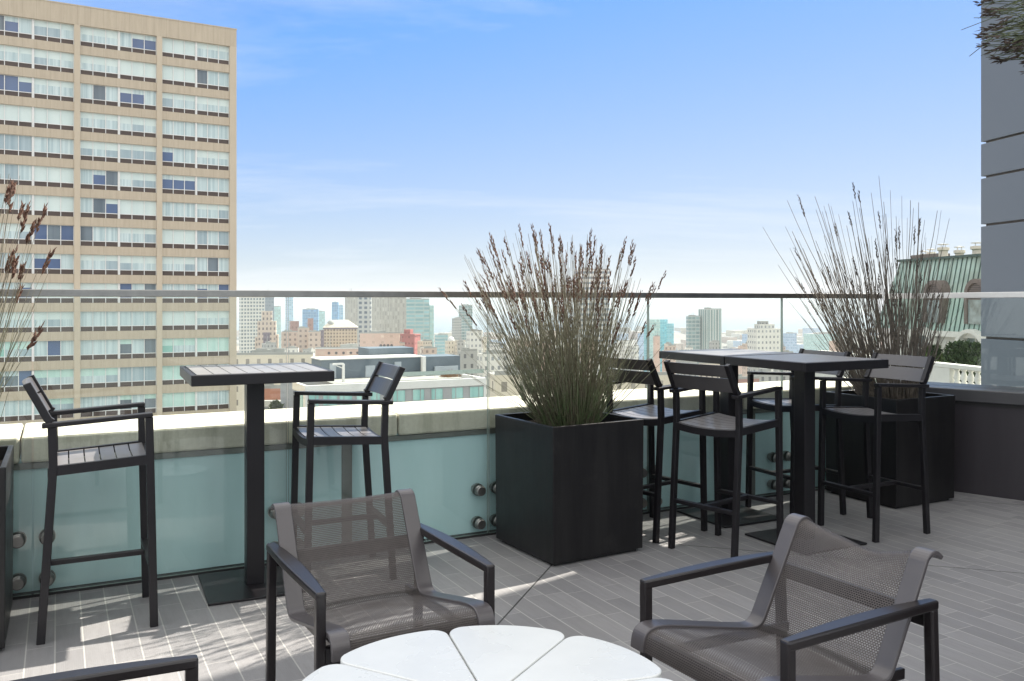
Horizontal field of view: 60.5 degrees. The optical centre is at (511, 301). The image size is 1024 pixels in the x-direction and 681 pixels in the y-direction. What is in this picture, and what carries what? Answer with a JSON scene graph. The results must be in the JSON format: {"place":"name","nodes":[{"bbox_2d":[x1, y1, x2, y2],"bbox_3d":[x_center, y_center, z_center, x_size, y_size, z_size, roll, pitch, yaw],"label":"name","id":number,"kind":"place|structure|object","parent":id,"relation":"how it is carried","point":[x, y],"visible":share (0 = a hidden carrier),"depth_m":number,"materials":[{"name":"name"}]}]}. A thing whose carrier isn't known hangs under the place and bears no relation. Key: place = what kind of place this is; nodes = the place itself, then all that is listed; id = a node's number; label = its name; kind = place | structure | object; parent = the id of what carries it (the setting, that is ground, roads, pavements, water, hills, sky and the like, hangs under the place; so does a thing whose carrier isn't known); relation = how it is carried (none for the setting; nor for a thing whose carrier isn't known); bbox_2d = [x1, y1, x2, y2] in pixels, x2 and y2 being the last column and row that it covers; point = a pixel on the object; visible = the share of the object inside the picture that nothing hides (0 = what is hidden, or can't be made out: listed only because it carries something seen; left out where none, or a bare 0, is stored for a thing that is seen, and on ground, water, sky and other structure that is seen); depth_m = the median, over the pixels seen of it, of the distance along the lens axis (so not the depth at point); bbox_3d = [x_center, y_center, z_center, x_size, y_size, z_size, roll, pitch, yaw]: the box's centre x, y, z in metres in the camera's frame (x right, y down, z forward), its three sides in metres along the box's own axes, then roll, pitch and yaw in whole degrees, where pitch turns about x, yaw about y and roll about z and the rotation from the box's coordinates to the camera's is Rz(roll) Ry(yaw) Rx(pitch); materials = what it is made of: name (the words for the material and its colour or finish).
{"place":"outdoors","nodes":[
{"label":"outdoors","id":0,"kind":"place"},
{"bbox_2d":[0,176,56,419],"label":"reed grass","id":1,"kind":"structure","parent":0,"point":[12,262],"depth_m":3.80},
{"bbox_2d":[0,490,1023,680],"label":"floor","id":2,"kind":"structure","parent":0,"point":[973,583],"depth_m":4.14,"materials":[{"name":"wood"}]},
{"bbox_2d":[0,445,13,648],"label":"planter","id":3,"kind":"object","parent":2,"relation":"on","point":[6,514],"visible":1,"depth_m":3.64,"materials":[{"name":"metal"}]},
{"bbox_2d":[22,375,157,644],"bbox_3d":[-1.883,0.878,3.916,0.528,1.086,0.476,0,0,-27],"label":"bar stool","id":4,"kind":"object","parent":2,"relation":"on","point":[141,450],"visible":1,"depth_m":3.82,"materials":[{"name":"metal"}]},
{"bbox_2d":[11,654,198,680],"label":"lounge chair","id":5,"kind":"object","parent":2,"relation":"on","point":[188,664],"visible":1,"depth_m":1.95,"materials":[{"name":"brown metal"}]},
{"bbox_2d":[180,362,333,605],"bbox_3d":[-1.293,0.876,4.406,0.654,1.083,0.654,0,0,-25],"label":"bar table","id":6,"kind":"object","parent":2,"relation":"on","point":[247,582],"visible":0.97,"depth_m":4.36,"materials":[{"name":"metal"}]},
{"bbox_2d":[291,361,405,579],"bbox_3d":[-0.866,0.878,4.617,0.528,1.086,0.476,0,0,-23],"label":"bar stool","id":7,"kind":"object","parent":2,"relation":"on","point":[309,435],"visible":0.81,"depth_m":4.58,"materials":[{"name":"metal"}]},
{"bbox_2d":[265,488,494,680],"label":"lounge chair","id":8,"kind":"object","parent":2,"relation":"on","point":[333,643],"visible":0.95,"depth_m":2.94,"materials":[{"name":"fabric"}]},
{"bbox_2d":[0,377,854,593],"bbox_3d":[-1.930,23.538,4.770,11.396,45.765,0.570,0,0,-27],"label":"parapet wall","id":9,"kind":"structure","parent":2,"relation":"attached to","point":[438,456],"depth_m":4.78,"materials":[{"name":"concrete"}]},
{"bbox_2d":[0,289,881,599],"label":"glass railing","id":10,"kind":"object","parent":9,"relation":"attached to","point":[20,539],"visible":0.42,"depth_m":4.78,"materials":[{"name":"glass"}]},
{"bbox_2d":[302,625,671,680],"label":"petal table","id":11,"kind":"object","parent":2,"relation":"on","point":[495,653],"visible":1,"depth_m":2.25,"materials":[{"name":"white ceramic"}]},
{"bbox_2d":[495,412,643,565],"bbox_3d":[0.324,1.045,5.094,0.620,0.750,0.620,0,0,-31],"label":"planter","id":12,"kind":"object","parent":2,"relation":"on","point":[566,494],"visible":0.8,"depth_m":4.85,"materials":[{"name":"metal"}]},
{"bbox_2d":[598,357,707,542],"bbox_3d":[0.862,0.878,5.448,0.528,1.086,0.476,0,0,-38],"label":"bar stool","id":13,"kind":"object","parent":2,"relation":"on","point":[659,415],"visible":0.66,"depth_m":5.37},
{"bbox_2d":[664,360,783,556],"bbox_3d":[1.200,0.878,5.003,0.528,1.086,0.476,0,0,-40],"label":"bar stool","id":14,"kind":"object","parent":2,"relation":"on","point":[716,424],"visible":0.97,"depth_m":4.97,"materials":[{"name":"metal"}]},
{"bbox_2d":[659,349,801,527],"bbox_3d":[1.436,0.876,5.808,0.654,1.083,0.654,0,0,-27],"label":"bar table","id":15,"kind":"object","parent":2,"relation":"on","point":[748,516],"visible":0.71,"depth_m":5.76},
{"bbox_2d":[631,513,942,680],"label":"lounge chair","id":16,"kind":"object","parent":2,"relation":"on","point":[901,610],"visible":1,"depth_m":2.48,"materials":[{"name":"fabric"}]},
{"bbox_2d":[745,348,850,514],"bbox_3d":[1.944,0.878,5.963,0.528,1.086,0.476,0,0,-25],"label":"bar stool","id":17,"kind":"object","parent":2,"relation":"on","point":[769,404],"visible":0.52,"depth_m":5.88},
{"bbox_2d":[725,354,888,554],"bbox_3d":[1.740,0.876,5.220,0.654,1.083,0.654,0,0,-27],"label":"bar table","id":18,"kind":"object","parent":2,"relation":"on","point":[804,367],"visible":0.91,"depth_m":5.18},
{"bbox_2d":[817,352,934,542],"bbox_3d":[2.273,0.878,5.479,0.528,1.086,0.476,0,0,-26],"label":"bar stool","id":19,"kind":"object","parent":2,"relation":"on","point":[864,413],"visible":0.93,"depth_m":5.43,"materials":[{"name":"metal"}]},
{"bbox_2d":[826,390,954,508],"bbox_3d":[2.742,1.045,6.387,0.620,0.750,0.620,0,0,-28],"label":"planter","id":20,"kind":"object","parent":2,"relation":"on","point":[900,454],"visible":0.69,"depth_m":6.16,"materials":[{"name":"metal"}]},
{"bbox_2d":[763,181,960,398],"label":"reed grass","id":21,"kind":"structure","parent":20,"relation":"in","point":[851,346],"depth_m":6.27,"materials":[{"name":"plant"}]},
{"bbox_2d":[50,0,985,305],"label":"sky","id":22,"kind":"structure","parent":0,"point":[382,145],"materials":[{"name":"blue"}]},
{"bbox_2d":[439,223,665,426],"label":"reed grass","id":23,"kind":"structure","parent":0,"point":[577,397],"depth_m":4.96,"materials":[{"name":"plant"}]},
{"bbox_2d":[237,332,879,357],"bbox_3d":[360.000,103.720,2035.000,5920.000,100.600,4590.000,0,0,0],"label":"ground","id":24,"kind":"structure","parent":0,"point":[678,336],"depth_m":2288.58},
{"bbox_2d":[0,0,236,430],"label":"hotel","id":25,"kind":"structure","parent":24,"relation":"on","point":[118,142],"depth_m":93.97,"materials":[{"name":"beige concrete"}]},
{"bbox_2d":[0,400,30,421],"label":"window","id":26,"kind":"structure","parent":25,"relation":"in","point":[17,410],"depth_m":89.33,"materials":[{"name":"white glass"}]},
{"bbox_2d":[0,15,31,38],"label":"window","id":27,"kind":"structure","parent":25,"relation":"in","point":[9,25],"depth_m":89.33,"materials":[{"name":"white glass"}]},
{"bbox_2d":[0,44,31,67],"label":"window","id":28,"kind":"structure","parent":25,"relation":"in","point":[16,56],"depth_m":89.33,"materials":[{"name":"white glass"}]},
{"bbox_2d":[0,74,31,97],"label":"window","id":29,"kind":"structure","parent":25,"relation":"in","point":[11,85],"depth_m":89.33,"materials":[{"name":"blue glass"}]},
{"bbox_2d":[0,104,31,126],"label":"window","id":30,"kind":"structure","parent":25,"relation":"in","point":[16,115],"depth_m":89.33,"materials":[{"name":"white glass"}]},
{"bbox_2d":[0,134,31,155],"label":"window","id":31,"kind":"structure","parent":25,"relation":"in","point":[10,144],"depth_m":89.33,"materials":[{"name":"white glass"}]},
{"bbox_2d":[0,163,31,185],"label":"window","id":32,"kind":"structure","parent":25,"relation":"in","point":[13,171],"depth_m":89.38,"materials":[{"name":"white glass"}]},
{"bbox_2d":[34,19,73,43],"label":"window","id":33,"kind":"structure","parent":25,"relation":"in","point":[43,30],"depth_m":91.05,"materials":[{"name":"white glass"}]},
{"bbox_2d":[34,49,73,72],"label":"window","id":34,"kind":"structure","parent":25,"relation":"in","point":[43,59],"depth_m":91.05,"materials":[{"name":"white glass"}]},
{"bbox_2d":[34,78,73,101],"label":"window","id":35,"kind":"structure","parent":25,"relation":"in","point":[43,88],"depth_m":91.05,"materials":[{"name":"white glass"}]},
{"bbox_2d":[34,107,73,130],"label":"window","id":36,"kind":"structure","parent":25,"relation":"in","point":[43,117],"depth_m":91.05,"materials":[{"name":"white glass"}]},
{"bbox_2d":[34,136,73,158],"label":"window","id":37,"kind":"structure","parent":25,"relation":"in","point":[43,146],"depth_m":91.05,"materials":[{"name":"white glass"}]},
{"bbox_2d":[34,166,73,187],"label":"window","id":38,"kind":"structure","parent":25,"relation":"in","point":[47,176],"depth_m":91.05,"materials":[{"name":"white glass"}]},
{"bbox_2d":[34,195,73,216],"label":"window","id":39,"kind":"structure","parent":25,"relation":"in","point":[57,205],"depth_m":91.10,"materials":[{"name":"white glass"}]},
{"bbox_2d":[34,224,73,244],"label":"window","id":40,"kind":"structure","parent":25,"relation":"in","point":[47,234],"depth_m":91.10,"materials":[{"name":"blue glass"}]},
{"bbox_2d":[34,253,73,273],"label":"window","id":41,"kind":"structure","parent":25,"relation":"in","point":[59,263],"depth_m":91.14,"materials":[{"name":"blue glass"}]},
{"bbox_2d":[34,311,73,331],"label":"window","id":42,"kind":"structure","parent":25,"relation":"in","point":[54,321],"depth_m":91.10,"materials":[{"name":"white glass"}]},
{"bbox_2d":[34,340,73,360],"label":"window","id":43,"kind":"structure","parent":25,"relation":"in","point":[59,350],"depth_m":91.05,"materials":[{"name":"white glass"}]},
{"bbox_2d":[34,369,73,389],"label":"window","id":44,"kind":"structure","parent":25,"relation":"in","point":[57,379],"depth_m":91.14,"materials":[{"name":"white glass"}]},
{"bbox_2d":[80,26,117,49],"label":"window","id":45,"kind":"structure","parent":25,"relation":"in","point":[89,36],"depth_m":93.17,"materials":[{"name":"white glass"}]},
{"bbox_2d":[80,54,117,77],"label":"window","id":46,"kind":"structure","parent":25,"relation":"in","point":[89,65],"depth_m":93.17,"materials":[{"name":"white glass"}]},
{"bbox_2d":[80,83,117,105],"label":"window","id":47,"kind":"structure","parent":25,"relation":"in","point":[89,93],"depth_m":93.17,"materials":[{"name":"white glass"}]},
{"bbox_2d":[80,112,117,133],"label":"window","id":48,"kind":"structure","parent":25,"relation":"in","point":[89,122],"depth_m":93.17,"materials":[{"name":"white glass"}]},
{"bbox_2d":[80,140,117,161],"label":"window","id":49,"kind":"structure","parent":25,"relation":"in","point":[89,150],"depth_m":93.17,"materials":[{"name":"white glass"}]},
{"bbox_2d":[80,169,117,190],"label":"window","id":50,"kind":"structure","parent":25,"relation":"in","point":[89,178],"depth_m":93.17,"materials":[{"name":"white glass"}]},
{"bbox_2d":[80,197,117,218],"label":"window","id":51,"kind":"structure","parent":25,"relation":"in","point":[89,207],"depth_m":93.17,"materials":[{"name":"white glass"}]},
{"bbox_2d":[80,226,117,246],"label":"window","id":52,"kind":"structure","parent":25,"relation":"in","point":[89,235],"depth_m":93.17,"materials":[{"name":"white glass"}]},
{"bbox_2d":[80,254,117,274],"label":"window","id":53,"kind":"structure","parent":25,"relation":"in","point":[89,264],"depth_m":93.17,"materials":[{"name":"white glass"}]},
{"bbox_2d":[80,311,117,330],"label":"window","id":54,"kind":"structure","parent":25,"relation":"in","point":[89,320],"depth_m":93.17,"materials":[{"name":"white glass"}]},
{"bbox_2d":[80,339,117,359],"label":"window","id":55,"kind":"structure","parent":25,"relation":"in","point":[89,349],"depth_m":93.17,"materials":[{"name":"white glass"}]},
{"bbox_2d":[80,367,117,387],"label":"window","id":56,"kind":"structure","parent":25,"relation":"in","point":[89,377],"depth_m":93.17,"materials":[{"name":"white glass"}]},
{"bbox_2d":[120,32,155,54],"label":"window","id":57,"kind":"structure","parent":25,"relation":"in","point":[130,42],"depth_m":95.07,"materials":[{"name":"white glass"}]},
{"bbox_2d":[120,60,155,82],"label":"window","id":58,"kind":"structure","parent":25,"relation":"in","point":[130,70],"depth_m":95.07,"materials":[{"name":"white glass"}]},
{"bbox_2d":[120,87,155,109],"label":"window","id":59,"kind":"structure","parent":25,"relation":"in","point":[131,98],"depth_m":95.07,"materials":[{"name":"white glass"}]},
{"bbox_2d":[120,115,155,137],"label":"window","id":60,"kind":"structure","parent":25,"relation":"in","point":[132,126],"depth_m":95.07,"materials":[{"name":"white glass"}]},
{"bbox_2d":[120,143,155,164],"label":"window","id":61,"kind":"structure","parent":25,"relation":"in","point":[129,153],"depth_m":95.07,"materials":[{"name":"white glass"}]},
{"bbox_2d":[120,171,155,192],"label":"window","id":62,"kind":"structure","parent":25,"relation":"in","point":[129,181],"depth_m":95.07,"materials":[{"name":"white glass"}]},
{"bbox_2d":[120,199,155,219],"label":"window","id":63,"kind":"structure","parent":25,"relation":"in","point":[129,209],"depth_m":95.07,"materials":[{"name":"white glass"}]},
{"bbox_2d":[120,227,155,247],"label":"window","id":64,"kind":"structure","parent":25,"relation":"in","point":[129,237],"depth_m":95.07,"materials":[{"name":"white glass"}]},
{"bbox_2d":[120,255,155,274],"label":"window","id":65,"kind":"structure","parent":25,"relation":"in","point":[129,265],"depth_m":95.07,"materials":[{"name":"white glass"}]},
{"bbox_2d":[120,311,155,330],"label":"window","id":66,"kind":"structure","parent":25,"relation":"in","point":[129,320],"depth_m":95.07,"materials":[{"name":"white glass"}]},
{"bbox_2d":[120,339,155,358],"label":"window","id":67,"kind":"structure","parent":25,"relation":"in","point":[129,348],"depth_m":95.07,"materials":[{"name":"white glass"}]},
{"bbox_2d":[120,366,155,386],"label":"window","id":68,"kind":"structure","parent":25,"relation":"in","point":[146,375],"depth_m":95.07,"materials":[{"name":"white glass"}]},
{"bbox_2d":[162,37,195,59],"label":"window","id":69,"kind":"structure","parent":25,"relation":"in","point":[174,48],"depth_m":97.16,"materials":[{"name":"white glass"}]},
{"bbox_2d":[162,65,195,86],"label":"window","id":70,"kind":"structure","parent":25,"relation":"in","point":[173,75],"depth_m":97.16,"materials":[{"name":"white glass"}]},
{"bbox_2d":[162,92,195,113],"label":"window","id":71,"kind":"structure","parent":25,"relation":"in","point":[171,102],"depth_m":97.16,"materials":[{"name":"white glass"}]},
{"bbox_2d":[162,120,195,140],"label":"window","id":72,"kind":"structure","parent":25,"relation":"in","point":[178,130],"depth_m":97.16,"materials":[{"name":"white glass"}]},
{"bbox_2d":[162,147,195,167],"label":"window","id":73,"kind":"structure","parent":25,"relation":"in","point":[175,157],"depth_m":97.16,"materials":[{"name":"white glass"}]},
{"bbox_2d":[162,174,195,194],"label":"window","id":74,"kind":"structure","parent":25,"relation":"in","point":[171,184],"depth_m":97.16,"materials":[{"name":"blue glass"}]},
{"bbox_2d":[162,202,195,221],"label":"window","id":75,"kind":"structure","parent":25,"relation":"in","point":[171,211],"depth_m":97.16,"materials":[{"name":"white glass"}]},
{"bbox_2d":[162,229,195,248],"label":"window","id":76,"kind":"structure","parent":25,"relation":"in","point":[171,238],"depth_m":97.16,"materials":[{"name":"white glass"}]},
{"bbox_2d":[162,256,195,275],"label":"window","id":77,"kind":"structure","parent":25,"relation":"in","point":[173,266],"depth_m":97.17,"materials":[{"name":"white glass"}]},
{"bbox_2d":[162,311,195,329],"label":"window","id":78,"kind":"structure","parent":25,"relation":"in","point":[171,320],"depth_m":97.16,"materials":[{"name":"white glass"}]},
{"bbox_2d":[162,338,195,356],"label":"window","id":79,"kind":"structure","parent":25,"relation":"in","point":[171,347],"depth_m":97.16,"materials":[{"name":"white glass"}]},
{"bbox_2d":[162,392,195,411],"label":"window","id":80,"kind":"structure","parent":25,"relation":"in","point":[180,401],"depth_m":97.16,"materials":[{"name":"white glass"}]},
{"bbox_2d":[197,69,228,90],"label":"window","id":81,"kind":"structure","parent":25,"relation":"in","point":[206,79],"depth_m":98.96,"materials":[{"name":"white glass"}]},
{"bbox_2d":[197,96,228,117],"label":"window","id":82,"kind":"structure","parent":25,"relation":"in","point":[208,106],"depth_m":98.96,"materials":[{"name":"white glass"}]},
{"bbox_2d":[197,123,228,143],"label":"window","id":83,"kind":"structure","parent":25,"relation":"in","point":[212,133],"depth_m":98.96,"materials":[{"name":"white glass"}]},
{"bbox_2d":[197,150,228,169],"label":"window","id":84,"kind":"structure","parent":25,"relation":"in","point":[216,160],"depth_m":98.96,"materials":[{"name":"white glass"}]},
{"bbox_2d":[197,177,228,196],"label":"window","id":85,"kind":"structure","parent":25,"relation":"in","point":[206,186],"depth_m":98.96,"materials":[{"name":"white glass"}]},
{"bbox_2d":[197,203,228,222],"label":"window","id":86,"kind":"structure","parent":25,"relation":"in","point":[210,213],"depth_m":98.96,"materials":[{"name":"white glass"}]},
{"bbox_2d":[197,230,228,249],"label":"window","id":87,"kind":"structure","parent":25,"relation":"in","point":[218,240],"depth_m":98.98,"materials":[{"name":"white glass"}]},
{"bbox_2d":[197,257,228,275],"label":"window","id":88,"kind":"structure","parent":25,"relation":"in","point":[206,266],"depth_m":98.96,"materials":[{"name":"white glass"}]},
{"bbox_2d":[197,311,228,329],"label":"window","id":89,"kind":"structure","parent":25,"relation":"in","point":[205,319],"depth_m":98.96,"materials":[{"name":"white glass"}]},
{"bbox_2d":[197,337,228,355],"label":"window","id":90,"kind":"structure","parent":25,"relation":"in","point":[212,346],"depth_m":98.98,"materials":[{"name":"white glass"}]},
{"bbox_2d":[197,390,228,409],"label":"window","id":91,"kind":"structure","parent":25,"relation":"in","point":[219,399],"depth_m":98.96,"materials":[{"name":"white glass"}]},
{"bbox_2d":[239,289,264,352],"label":"office tower","id":92,"kind":"structure","parent":24,"relation":"on","point":[251,309],"depth_m":899.46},
{"bbox_2d":[237,348,314,410],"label":"cream block","id":93,"kind":"structure","parent":24,"relation":"on","point":[266,355],"depth_m":260.00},
{"bbox_2d":[323,320,357,346],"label":"ornate hall","id":94,"kind":"structure","parent":24,"relation":"on","point":[337,333],"depth_m":650.34,"materials":[{"name":"stone"}]},
{"bbox_2d":[360,330,399,346],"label":"pink building","id":95,"kind":"structure","parent":24,"relation":"on","point":[376,338],"depth_m":590.06,"materials":[{"name":"paint"}]},
{"bbox_2d":[280,346,485,408],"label":"office building","id":96,"kind":"structure","parent":24,"relation":"on","point":[419,381],"depth_m":120.58,"materials":[{"name":"concrete"}]},
{"bbox_2d":[371,297,405,333],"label":"office tower","id":97,"kind":"structure","parent":24,"relation":"on","point":[388,314],"depth_m":820.15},
{"bbox_2d":[406,298,428,340],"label":"glass tower","id":98,"kind":"structure","parent":24,"relation":"on","point":[417,315],"depth_m":900.34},
{"bbox_2d":[489,360,586,396],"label":"cream block","id":99,"kind":"structure","parent":24,"relation":"on","point":[496,386],"depth_m":148.68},
{"bbox_2d":[237,319,878,370],"bbox_3d":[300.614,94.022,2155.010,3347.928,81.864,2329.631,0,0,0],"label":"city","id":100,"kind":"object","parent":24,"relation":"on","point":[732,341],"visible":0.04,"depth_m":2373.67,"materials":[{"name":"beige paint"}]},
{"bbox_2d":[698,307,721,349],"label":"office tower","id":101,"kind":"structure","parent":24,"relation":"on","point":[710,324],"depth_m":901.64,"materials":[{"name":"white glass"}]},
{"bbox_2d":[748,321,780,371],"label":"white block","id":102,"kind":"structure","parent":24,"relation":"on","point":[764,336],"depth_m":521.00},
{"bbox_2d":[237,306,881,334],"bbox_3d":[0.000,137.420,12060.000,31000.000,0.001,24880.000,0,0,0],"label":"water","id":103,"kind":"structure","parent":0,"point":[793,322],"depth_m":6609.51,"materials":[{"name":"blue liquid"}]},
{"bbox_2d":[237,303,881,311],"bbox_3d":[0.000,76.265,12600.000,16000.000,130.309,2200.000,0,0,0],"label":"hills","id":104,"kind":"structure","parent":0,"point":[773,307],"depth_m":11885.09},
{"bbox_2d":[815,373,980,383],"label":"terrace block","id":105,"kind":"structure","parent":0,"point":[821,375],"depth_m":46.85,"materials":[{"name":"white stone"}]},
{"bbox_2d":[819,350,980,384],"bbox_3d":[18.309,3.219,39.982,0.440,1.101,16.000,0,0,-11],"label":"balustrade","id":106,"kind":"object","parent":105,"relation":"on","point":[943,372],"visible":0.3,"depth_m":37.19,"materials":[{"name":"white stone"}]},
{"bbox_2d":[872,242,985,363],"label":"mansard building","id":107,"kind":"structure","parent":0,"point":[964,275],"depth_m":55.34,"materials":[{"name":"green stone"}]},
{"bbox_2d":[961,0,1023,74],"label":"hanging plant","id":108,"kind":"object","parent":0,"point":[1006,48],"depth_m":2.62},
{"bbox_2d":[981,0,1023,386],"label":"panelled building","id":109,"kind":"structure","parent":0,"point":[1002,206],"depth_m":7.74,"materials":[{"name":"grey metal"}]},
{"bbox_2d":[900,380,1023,500],"bbox_3d":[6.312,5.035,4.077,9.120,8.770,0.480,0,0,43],"label":"side parapet","id":110,"kind":"structure","parent":109,"relation":"attached to","point":[989,440],"depth_m":6.40,"materials":[{"name":"concrete"}]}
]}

